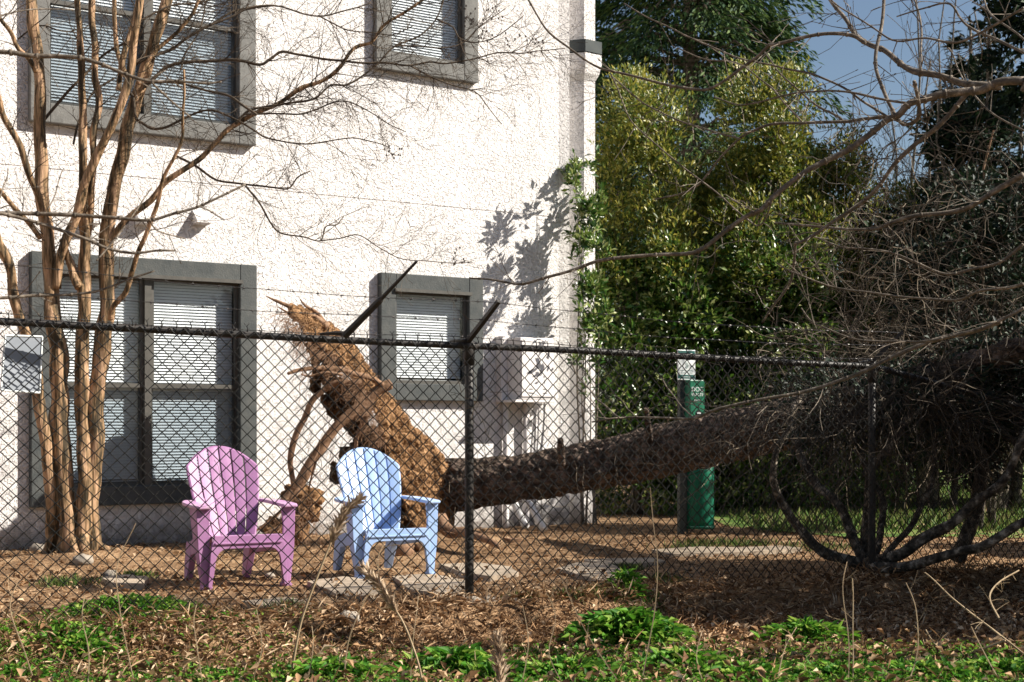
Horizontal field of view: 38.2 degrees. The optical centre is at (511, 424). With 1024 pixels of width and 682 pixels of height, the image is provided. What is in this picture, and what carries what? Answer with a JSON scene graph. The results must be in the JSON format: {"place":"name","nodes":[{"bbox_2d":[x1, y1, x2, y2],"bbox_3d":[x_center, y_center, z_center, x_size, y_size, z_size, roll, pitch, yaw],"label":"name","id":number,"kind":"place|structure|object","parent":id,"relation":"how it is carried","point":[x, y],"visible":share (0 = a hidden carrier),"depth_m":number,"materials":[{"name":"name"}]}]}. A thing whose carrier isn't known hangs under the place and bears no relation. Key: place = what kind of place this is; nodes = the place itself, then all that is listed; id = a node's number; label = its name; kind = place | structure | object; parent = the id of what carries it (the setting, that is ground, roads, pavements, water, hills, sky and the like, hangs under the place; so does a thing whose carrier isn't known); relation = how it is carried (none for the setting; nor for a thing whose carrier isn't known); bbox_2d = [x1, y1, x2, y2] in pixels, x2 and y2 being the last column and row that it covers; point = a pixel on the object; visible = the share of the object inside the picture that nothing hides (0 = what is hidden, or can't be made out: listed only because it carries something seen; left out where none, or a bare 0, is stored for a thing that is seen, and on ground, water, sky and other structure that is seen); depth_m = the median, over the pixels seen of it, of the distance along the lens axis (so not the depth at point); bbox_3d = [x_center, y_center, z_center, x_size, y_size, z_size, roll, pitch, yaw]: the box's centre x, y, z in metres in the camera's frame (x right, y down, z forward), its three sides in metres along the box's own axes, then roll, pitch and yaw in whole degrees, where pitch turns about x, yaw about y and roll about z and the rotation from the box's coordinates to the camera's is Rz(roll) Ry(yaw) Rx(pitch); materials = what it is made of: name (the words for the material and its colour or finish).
{"place":"outdoors","nodes":[
{"label":"outdoors","id":0,"kind":"place"},
{"bbox_2d":[0,427,1023,681],"bbox_3d":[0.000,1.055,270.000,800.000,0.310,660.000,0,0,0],"label":"ground","id":1,"kind":"structure","parent":0,"point":[230,595],"depth_m":10.31,"materials":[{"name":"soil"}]},
{"bbox_2d":[1,580,32,675],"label":"dry stalk","id":2,"kind":"object","parent":1,"relation":"on","point":[16,629],"visible":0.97,"depth_m":6.67,"materials":[{"name":"plant"}]},
{"bbox_2d":[29,543,43,551],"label":"rock","id":3,"kind":"object","parent":1,"relation":"on","point":[34,547],"visible":0.37,"depth_m":12.02,"materials":[{"name":"stone"}]},
{"bbox_2d":[0,645,78,681],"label":"weed clump","id":4,"kind":"object","parent":1,"relation":"on","point":[5,671],"visible":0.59,"depth_m":6.79,"materials":[{"name":"green plant"}]},
{"bbox_2d":[4,617,144,668],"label":"weed clump","id":5,"kind":"object","parent":1,"relation":"on","point":[75,636],"visible":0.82,"depth_m":7.16,"materials":[{"name":"green plant"}]},
{"bbox_2d":[72,553,93,565],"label":"rock","id":6,"kind":"object","parent":1,"relation":"on","point":[78,560],"visible":0.7,"depth_m":10.64,"materials":[{"name":"stone"}]},
{"bbox_2d":[82,593,104,681],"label":"dry stalk","id":7,"kind":"object","parent":1,"relation":"on","point":[86,637],"visible":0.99,"depth_m":6.67,"materials":[{"name":"plant"}]},
{"bbox_2d":[101,523,135,681],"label":"dry stalk","id":8,"kind":"object","parent":1,"relation":"on","point":[121,605],"visible":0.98,"depth_m":6.67,"materials":[{"name":"plant"}]},
{"bbox_2d":[101,574,148,589],"bbox_3d":[-2.493,1.036,9.633,0.282,0.063,0.620,0,0,-27],"label":"stepping stone","id":9,"kind":"object","parent":1,"relation":"on","point":[132,580],"visible":0.57,"depth_m":9.54,"materials":[{"name":"stone"}]},
{"bbox_2d":[0,0,259,315],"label":"bare sapling","id":10,"kind":"object","parent":1,"relation":"on","point":[9,213],"visible":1,"depth_m":6.15,"materials":[{"name":"brown plant"}]},
{"bbox_2d":[21,592,244,627],"bbox_3d":[-2.025,0.998,8.110,1.324,0.167,1.201,0,0,0],"label":"weed clump","id":11,"kind":"object","parent":1,"relation":"on","point":[109,602],"visible":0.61,"depth_m":7.95,"materials":[{"name":"green plant"}]},
{"bbox_2d":[160,594,212,608],"bbox_3d":[-1.819,1.001,8.205,0.307,0.140,0.265,0,0,0],"label":"seed head","id":12,"kind":"object","parent":1,"relation":"on","point":[184,598],"visible":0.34,"depth_m":8.20},
{"bbox_2d":[182,605,209,680],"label":"dry stalk","id":13,"kind":"object","parent":1,"relation":"on","point":[196,642],"visible":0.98,"depth_m":6.67,"materials":[{"name":"plant"}]},
{"bbox_2d":[176,666,241,680],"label":"weed clump","id":14,"kind":"object","parent":1,"relation":"on","point":[224,671],"visible":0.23,"depth_m":6.81,"materials":[{"name":"green plant"}]},
{"bbox_2d":[182,446,296,589],"bbox_3d":[-1.830,0.593,9.683,0.692,0.896,0.714,0,0,-28],"label":"garden chair","id":15,"kind":"object","parent":1,"relation":"on","point":[232,537],"visible":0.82,"depth_m":9.77,"materials":[{"name":"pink plastic"}]},
{"bbox_2d":[243,609,270,677],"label":"dry stalk","id":16,"kind":"object","parent":1,"relation":"on","point":[261,644],"visible":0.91,"depth_m":6.68,"materials":[{"name":"plant"}]},
{"bbox_2d":[241,597,310,610],"bbox_3d":[-1.359,1.046,8.508,0.381,0.063,0.472,0,0,-14],"label":"stepping stone","id":17,"kind":"object","parent":1,"relation":"on","point":[260,600],"visible":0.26,"depth_m":8.49,"materials":[{"name":"stone"}]},
{"bbox_2d":[0,0,601,549],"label":"apartment building","id":18,"kind":"structure","parent":1,"relation":"on","point":[470,182],"depth_m":13.87,"materials":[{"name":"white paint"}]},
{"bbox_2d":[28,0,255,146],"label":"window","id":19,"kind":"structure","parent":18,"relation":"in","point":[60,116],"depth_m":13.12,"materials":[{"name":"glass"}]},
{"bbox_2d":[29,251,256,507],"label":"window","id":20,"kind":"structure","parent":18,"relation":"in","point":[207,273],"depth_m":13.15,"materials":[{"name":"glass"}]},
{"bbox_2d":[373,0,477,83],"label":"window","id":21,"kind":"structure","parent":18,"relation":"in","point":[457,22],"depth_m":14.70,"materials":[{"name":"glass"}]},
{"bbox_2d":[377,272,482,400],"bbox_3d":[-0.807,-0.845,14.624,1.032,1.230,0.802,0,0,0],"label":"window","id":22,"kind":"structure","parent":18,"relation":"in","point":[424,287],"depth_m":14.64,"materials":[{"name":"paint"}]},
{"bbox_2d":[496,336,553,527],"bbox_3d":[0.132,0.105,15.026,0.485,1.990,0.356,0,0,-34],"label":"utility cabinet","id":23,"kind":"object","parent":18,"relation":"attached to","point":[524,371],"visible":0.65,"depth_m":14.96,"materials":[{"name":"metal"}]},
{"bbox_2d":[0,0,602,553],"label":"crape myrtle","id":24,"kind":"object","parent":1,"relation":"on","point":[54,260],"visible":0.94,"depth_m":11.35,"materials":[{"name":"brown plant"}]},
{"bbox_2d":[298,622,323,677],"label":"dry stalk","id":25,"kind":"object","parent":1,"relation":"on","point":[311,643],"visible":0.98,"depth_m":6.69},
{"bbox_2d":[263,652,396,681],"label":"weed clump","id":26,"kind":"object","parent":1,"relation":"on","point":[364,667],"visible":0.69,"depth_m":6.73,"materials":[{"name":"green plant"}]},
{"bbox_2d":[291,490,368,669],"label":"plume grass","id":27,"kind":"object","parent":1,"relation":"on","point":[336,529],"depth_m":6.81,"materials":[{"name":"plant"}]},
{"bbox_2d":[307,576,381,600],"bbox_3d":[-1.009,1.045,9.326,0.415,0.062,1.140,0,0,-20],"label":"stepping stone","id":28,"kind":"object","parent":1,"relation":"on","point":[354,587],"visible":0.45,"depth_m":9.26,"materials":[{"name":"stone"}]},
{"bbox_2d":[337,610,359,624],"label":"rock","id":29,"kind":"object","parent":1,"relation":"on","point":[353,614],"visible":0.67,"depth_m":7.88,"materials":[{"name":"stone"}]},
{"bbox_2d":[344,544,397,679],"bbox_3d":[-0.633,0.849,6.678,0.288,0.604,0.056,0,0,-37],"label":"dry stalk","id":30,"kind":"object","parent":1,"relation":"on","point":[361,607],"visible":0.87,"depth_m":6.66,"materials":[{"name":"plant"}]},
{"bbox_2d":[333,447,439,578],"bbox_3d":[-0.921,0.599,10.277,0.671,0.869,0.692,0,0,-27],"label":"garden chair","id":31,"kind":"object","parent":1,"relation":"on","point":[379,495],"visible":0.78,"depth_m":10.38,"materials":[{"name":"blue plastic"}]},
{"bbox_2d":[354,560,422,681],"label":"plume grass","id":32,"kind":"object","parent":1,"relation":"on","point":[367,572],"depth_m":6.57,"materials":[{"name":"plant"}]},
{"bbox_2d":[395,543,415,555],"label":"rock","id":33,"kind":"object","parent":1,"relation":"on","point":[404,547],"visible":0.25,"depth_m":11.60,"materials":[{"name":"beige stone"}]},
{"bbox_2d":[405,596,418,681],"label":"dry stalk","id":34,"kind":"object","parent":1,"relation":"on","point":[413,636],"visible":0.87,"depth_m":6.67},
{"bbox_2d":[392,574,464,597],"bbox_3d":[-0.503,1.051,9.575,0.442,0.062,1.254,0,0,-12],"label":"stepping stone","id":35,"kind":"object","parent":1,"relation":"on","point":[430,584],"visible":0.39,"depth_m":9.50,"materials":[{"name":"stone"}]},
{"bbox_2d":[380,642,492,676],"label":"weed clump","id":36,"kind":"object","parent":1,"relation":"on","point":[461,656],"visible":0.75,"depth_m":6.98,"materials":[{"name":"green plant"}]},
{"bbox_2d":[25,534,902,616],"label":"grass tufts","id":37,"kind":"object","parent":1,"relation":"on","point":[58,582],"visible":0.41,"depth_m":9.81,"materials":[{"name":"plant"}]},
{"bbox_2d":[439,562,518,581],"bbox_3d":[-0.184,1.047,10.422,0.449,0.063,0.958,0,0,-17],"label":"stepping stone","id":38,"kind":"object","parent":1,"relation":"on","point":[489,571],"visible":0.52,"depth_m":10.29,"materials":[{"name":"stone"}]},
{"bbox_2d":[486,629,509,681],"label":"plume grass","id":39,"kind":"object","parent":1,"relation":"on","point":[500,668],"depth_m":6.16,"materials":[{"name":"plant"}]},
{"bbox_2d":[452,654,545,681],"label":"weed clump","id":40,"kind":"object","parent":1,"relation":"on","point":[484,667],"visible":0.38,"depth_m":6.81,"materials":[{"name":"green plant"}]},
{"bbox_2d":[476,530,521,542],"bbox_3d":[-0.177,0.965,12.500,0.100,0.070,1.084,0,0,-23],"label":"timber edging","id":41,"kind":"object","parent":1,"relation":"on","point":[513,541],"visible":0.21,"depth_m":12.04,"materials":[{"name":"brown wood"}]},
{"bbox_2d":[0,260,1023,626],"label":"chain link fence","id":42,"kind":"object","parent":1,"relation":"on","point":[468,344],"visible":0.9,"depth_m":8.49,"materials":[{"name":"black metal"}]},
{"bbox_2d":[0,334,42,393],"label":"blank sign","id":43,"kind":"object","parent":42,"relation":"attached to","point":[23,364],"visible":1,"depth_m":7.45,"materials":[{"name":"metal"}]},
{"bbox_2d":[45,359,826,607],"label":"dry tendrils","id":44,"kind":"object","parent":42,"relation":"attached to","point":[485,456],"visible":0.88,"depth_m":8.79,"materials":[{"name":"plant"}]},
{"bbox_2d":[0,554,1023,681],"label":"leaf litter","id":45,"kind":"object","parent":1,"relation":"on","point":[949,611],"visible":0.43,"depth_m":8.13,"materials":[{"name":"brown plant"}]},
{"bbox_2d":[0,523,1023,631],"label":"yard leaves","id":46,"kind":"object","parent":1,"relation":"on","point":[391,570],"visible":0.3,"depth_m":11.26,"materials":[{"name":"plant"}]},
{"bbox_2d":[0,609,1023,681],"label":"ground cover","id":47,"kind":"object","parent":1,"relation":"on","point":[658,678],"visible":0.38,"depth_m":6.97,"materials":[{"name":"green plant"}]},
{"bbox_2d":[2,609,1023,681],"bbox_3d":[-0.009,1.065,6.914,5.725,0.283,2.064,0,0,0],"label":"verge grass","id":48,"kind":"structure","parent":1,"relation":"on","point":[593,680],"depth_m":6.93,"materials":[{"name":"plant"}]},
{"bbox_2d":[511,502,529,529],"bbox_3d":[0.019,0.804,14.479,0.080,0.439,0.427,0,0,-40],"label":"drain pipe","id":49,"kind":"object","parent":1,"relation":"on","point":[515,508],"visible":0.41,"depth_m":14.38,"materials":[{"name":"white plastic"}]},
{"bbox_2d":[522,605,541,679],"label":"dry stalk","id":50,"kind":"object","parent":1,"relation":"on","point":[528,639],"visible":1,"depth_m":6.68,"materials":[{"name":"plant"}]},
{"bbox_2d":[523,500,546,531],"bbox_3d":[0.143,0.759,14.356,0.072,0.559,0.530,0,0,-44],"label":"drain pipe","id":51,"kind":"object","parent":1,"relation":"on","point":[542,525],"visible":0.44,"depth_m":14.23,"materials":[{"name":"white plastic"}]},
{"bbox_2d":[546,581,560,679],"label":"dry stalk","id":52,"kind":"object","parent":1,"relation":"on","point":[553,629],"visible":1,"depth_m":6.68,"materials":[{"name":"plant"}]},
{"bbox_2d":[525,652,632,678],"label":"weed clump","id":53,"kind":"object","parent":1,"relation":"on","point":[588,663],"visible":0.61,"depth_m":6.87,"materials":[{"name":"green plant"}]},
{"bbox_2d":[557,139,617,524],"bbox_3d":[0.785,-0.957,15.191,0.653,3.979,0.818,0,0,0],"label":"corner sapling","id":54,"kind":"object","parent":1,"relation":"on","point":[592,206],"visible":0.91,"depth_m":15.18,"materials":[{"name":"green plant"}]},
{"bbox_2d":[562,579,616,678],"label":"dry stalk","id":55,"kind":"object","parent":1,"relation":"on","point":[585,630],"visible":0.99,"depth_m":6.68,"materials":[{"name":"plant"}]},
{"bbox_2d":[556,562,628,584],"bbox_3d":[0.568,1.042,10.226,0.452,0.062,1.242,0,0,-8],"label":"stepping stone","id":56,"kind":"object","parent":1,"relation":"on","point":[592,567],"visible":0.34,"depth_m":10.28,"materials":[{"name":"stone"}]},
{"bbox_2d":[595,13,627,368],"bbox_3d":[0.784,-5.099,26.853,5.074,12.702,5.270,0,0,0],"label":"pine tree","id":57,"kind":"object","parent":1,"relation":"on","point":[599,35],"depth_m":26.51,"materials":[{"name":"green plant"}]},
{"bbox_2d":[584,557,665,566],"bbox_3d":[0.857,1.042,10.959,0.573,0.064,0.503,0,0,-14],"label":"stepping stone","id":58,"kind":"object","parent":1,"relation":"on","point":[650,560],"visible":0.36,"depth_m":11.00,"materials":[{"name":"stone"}]},
{"bbox_2d":[600,565,652,600],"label":"weed clump","id":59,"kind":"object","parent":1,"relation":"on","point":[626,579],"visible":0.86,"depth_m":8.82,"materials":[{"name":"green plant"}]},
{"bbox_2d":[230,296,1023,554],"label":"fallen pine","id":60,"kind":"object","parent":1,"relation":"on","point":[308,322],"visible":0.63,"depth_m":12.40,"materials":[{"name":"plant"}]},
{"bbox_2d":[720,274,1023,519],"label":"crown brush","id":61,"kind":"object","parent":60,"relation":"on","point":[923,371],"visible":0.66,"depth_m":10.16,"materials":[{"name":"plant"}]},
{"bbox_2d":[556,604,729,649],"bbox_3d":[0.623,1.094,7.908,1.143,0.265,0.912,0,0,-28],"label":"weed clump","id":62,"kind":"object","parent":1,"relation":"on","point":[604,625],"visible":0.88,"depth_m":7.78,"materials":[{"name":"green plant"}]},
{"bbox_2d":[641,487,657,681],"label":"dry stalk","id":63,"kind":"object","parent":1,"relation":"on","point":[656,589],"visible":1,"depth_m":6.67,"materials":[{"name":"plant"}]},
{"bbox_2d":[595,55,733,515],"bbox_3d":[1.509,-1.585,17.265,2.050,5.387,2.100,0,0,0],"label":"evergreen shrub","id":64,"kind":"object","parent":1,"relation":"on","point":[632,273],"visible":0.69,"depth_m":16.93,"materials":[{"name":"green plant"}]},
{"bbox_2d":[615,642,739,668],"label":"weed clump","id":65,"kind":"object","parent":1,"relation":"on","point":[672,655],"visible":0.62,"depth_m":7.11,"materials":[{"name":"green plant"}]},
{"bbox_2d":[677,350,714,533],"bbox_3d":[1.757,0.170,14.213,0.381,1.760,0.283,0,0,-4],"label":"pet waste station","id":66,"kind":"object","parent":1,"relation":"on","point":[691,478],"visible":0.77,"depth_m":14.12,"materials":[{"name":"green"}]},
{"bbox_2d":[680,624,718,678],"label":"dry stalk","id":67,"kind":"object","parent":1,"relation":"on","point":[697,648],"visible":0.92,"depth_m":6.71,"materials":[{"name":"plant"}]},
{"bbox_2d":[651,545,801,556],"bbox_3d":[1.737,1.047,12.094,1.291,0.063,0.643,0,0,-17],"label":"stepping stone","id":68,"kind":"object","parent":1,"relation":"on","point":[727,552],"visible":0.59,"depth_m":11.92,"materials":[{"name":"stone"}]},
{"bbox_2d":[668,657,802,681],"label":"weed clump","id":69,"kind":"object","parent":1,"relation":"on","point":[746,666],"visible":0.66,"depth_m":6.76,"materials":[{"name":"green plant"}]},
{"bbox_2d":[469,0,1023,469],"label":"bare tree","id":70,"kind":"object","parent":1,"relation":"on","point":[965,88],"visible":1,"depth_m":8.10,"materials":[{"name":"grey plant"}]},
{"bbox_2d":[745,613,865,649],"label":"weed clump","id":71,"kind":"object","parent":1,"relation":"on","point":[808,627],"visible":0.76,"depth_m":7.89,"materials":[{"name":"green plant"}]},
{"bbox_2d":[619,278,1023,566],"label":"vine tangle","id":72,"kind":"object","parent":1,"relation":"on","point":[955,417],"visible":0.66,"depth_m":10.18,"materials":[{"name":"plant"}]},
{"bbox_2d":[827,559,856,677],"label":"dry stalk","id":73,"kind":"object","parent":1,"relation":"on","point":[846,618],"visible":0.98,"depth_m":6.66,"materials":[{"name":"plant"}]},
{"bbox_2d":[841,574,853,677],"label":"dry stalk","id":74,"kind":"object","parent":1,"relation":"on","point":[852,626],"visible":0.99,"depth_m":6.68,"materials":[{"name":"plant"}]},
{"bbox_2d":[787,657,909,681],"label":"weed clump","id":75,"kind":"object","parent":1,"relation":"on","point":[829,667],"visible":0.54,"depth_m":6.75,"materials":[{"name":"green plant"}]},
{"bbox_2d":[745,315,1023,572],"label":"arching shrub","id":76,"kind":"object","parent":1,"relation":"on","point":[917,542],"visible":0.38,"depth_m":10.40,"materials":[{"name":"brown plant"}]},
{"bbox_2d":[787,85,1023,511],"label":"upright brush","id":77,"kind":"object","parent":1,"relation":"on","point":[956,171],"visible":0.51,"depth_m":14.07,"materials":[{"name":"plant"}]},
{"bbox_2d":[906,571,928,675],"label":"dry stalk","id":78,"kind":"object","parent":1,"relation":"on","point":[915,627],"visible":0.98,"depth_m":6.66,"materials":[{"name":"plant"}]},
{"bbox_2d":[877,654,983,681],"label":"weed clump","id":79,"kind":"object","parent":1,"relation":"on","point":[930,663],"visible":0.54,"depth_m":6.75,"materials":[{"name":"green plant"}]},
{"bbox_2d":[920,570,1023,657],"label":"dry stalk","id":80,"kind":"object","parent":1,"relation":"on","point":[991,628],"visible":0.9,"depth_m":7.42,"materials":[{"name":"plant"}]},
{"bbox_2d":[963,619,996,674],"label":"dry stalk","id":81,"kind":"object","parent":1,"relation":"on","point":[981,647],"visible":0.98,"depth_m":6.67,"materials":[{"name":"plant"}]},
{"bbox_2d":[956,653,1023,678],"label":"weed clump","id":82,"kind":"object","parent":1,"relation":"on","point":[1015,662],"visible":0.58,"depth_m":6.81,"materials":[{"name":"green plant"}]},
{"bbox_2d":[595,0,1023,426],"label":"sky","id":83,"kind":"structure","parent":0,"point":[847,56],"materials":[{"name":"blue"}]},
{"bbox_2d":[645,455,1023,537],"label":"lawn","id":84,"kind":"structure","parent":0,"point":[717,517],"depth_m":15.06,"materials":[{"name":"plant"}]},
{"bbox_2d":[635,140,771,510],"bbox_3d":[2.319,-1.169,17.915,1.880,4.543,2.121,0,0,0],"label":"evergreen shrub","id":85,"kind":"object","parent":84,"relation":"on","point":[701,200],"visible":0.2,"depth_m":17.52,"materials":[{"name":"green plant"}]},
{"bbox_2d":[595,0,856,375],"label":"cedar tree","id":86,"kind":"object","parent":84,"relation":"on","point":[701,17],"visible":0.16,"depth_m":20.98,"materials":[{"name":"green plant"}]},
{"bbox_2d":[685,53,853,512],"bbox_3d":[2.972,-1.625,17.487,2.024,5.476,2.072,0,0,0],"label":"evergreen shrub","id":87,"kind":"object","parent":84,"relation":"on","point":[764,255],"visible":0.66,"depth_m":17.16,"materials":[{"name":"green plant"}]},
{"bbox_2d":[764,114,908,508],"bbox_3d":[3.870,-1.328,18.070,2.077,4.873,1.998,0,0,0],"label":"evergreen shrub","id":88,"kind":"object","parent":84,"relation":"on","point":[820,152],"visible":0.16,"depth_m":17.78,"materials":[{"name":"green plant"}]},
{"bbox_2d":[699,72,1023,539],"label":"brush tangle","id":89,"kind":"object","parent":84,"relation":"on","point":[917,325],"visible":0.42,"depth_m":13.02,"materials":[{"name":"plant"}]},
{"bbox_2d":[832,170,949,504],"bbox_3d":[4.726,-1.063,18.731,1.852,4.369,1.980,0,0,0],"label":"evergreen shrub","id":90,"kind":"object","parent":84,"relation":"on","point":[892,191],"visible":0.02,"depth_m":18.48,"materials":[{"name":"green plant"}]},
{"bbox_2d":[826,162,1023,508],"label":"dark evergreen","id":91,"kind":"object","parent":84,"relation":"on","point":[922,229],"visible":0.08,"depth_m":17.48,"materials":[{"name":"green plant"}]},
{"bbox_2d":[862,166,1023,528],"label":"briar bush","id":92,"kind":"object","parent":84,"relation":"on","point":[995,231],"visible":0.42,"depth_m":14.51,"materials":[{"name":"brown plant"}]},
{"bbox_2d":[900,213,1023,510],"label":"dark evergreen","id":93,"kind":"object","parent":84,"relation":"on","point":[1000,500],"visible":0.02,"depth_m":16.89,"materials":[{"name":"green plant"}]},
{"bbox_2d":[902,15,1023,213],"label":"pine tree","id":94,"kind":"object","parent":84,"relation":"on","point":[970,60],"visible":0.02,"depth_m":30.83,"materials":[{"name":"green plant"}]},
{"bbox_2d":[903,0,1023,506],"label":"dark evergreen","id":95,"kind":"object","parent":84,"relation":"on","point":[1010,98],"visible":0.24,"depth_m":18.14,"materials":[{"name":"green plant"}]},
{"bbox_2d":[969,123,1023,509],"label":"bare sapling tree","id":96,"kind":"object","parent":84,"relation":"on","point":[984,164],"visible":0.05,"depth_m":16.99,"materials":[{"name":"brown plant"}]},
{"bbox_2d":[834,89,922,208],"bbox_3d":[5.351,-1.809,21.095,1.742,5.721,1.466,0,0,-21],"label":"bare sapling tree","id":97,"kind":"object","parent":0,"point":[895,168],"visible":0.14,"depth_m":20.99,"materials":[{"name":"grey plant"}]},
{"bbox_2d":[885,0,943,483],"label":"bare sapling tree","id":98,"kind":"object","parent":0,"point":[914,149],"visible":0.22,"depth_m":23.99,"materials":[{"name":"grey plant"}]},
{"bbox_2d":[866,51,970,196],"bbox_3d":[5.496,-2.028,19.989,1.379,6.168,1.208,0,0,15],"label":"bare sapling tree","id":99,"kind":"object","parent":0,"point":[929,179],"visible":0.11,"depth_m":19.99,"materials":[{"name":"grey plant"}]},
{"bbox_2d":[873,61,1010,506],"bbox_3d":[5.220,-1.599,18.092,1.605,5.303,1.294,0,0,15],"label":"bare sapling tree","id":100,"kind":"object","parent":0,"point":[930,175],"visible":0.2,"depth_m":17.98,"materials":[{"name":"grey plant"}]},
{"bbox_2d":[919,1,970,476],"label":"bare sapling tree","id":101,"kind":"object","parent":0,"point":[939,81],"visible":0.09,"depth_m":24.99,"materials":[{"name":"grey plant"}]},
{"bbox_2d":[919,0,971,479],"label":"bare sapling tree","id":102,"kind":"object","parent":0,"point":[950,63],"visible":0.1,"depth_m":25.99,"materials":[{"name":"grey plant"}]},
{"bbox_2d":[942,13,1016,165],"bbox_3d":[7.521,-2.908,22.846,1.437,7.917,1.234,0,0,32],"label":"bare sapling tree","id":103,"kind":"object","parent":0,"point":[990,76],"visible":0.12,"depth_m":22.89,"materials":[{"name":"grey plant"}]},
{"bbox_2d":[961,12,1017,205],"bbox_3d":[7.680,-2.844,24.027,1.048,7.798,1.497,0,0,-27],"label":"bare sapling tree","id":104,"kind":"object","parent":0,"point":[981,51],"visible":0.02,"depth_m":24.00,"materials":[{"name":"grey plant"}]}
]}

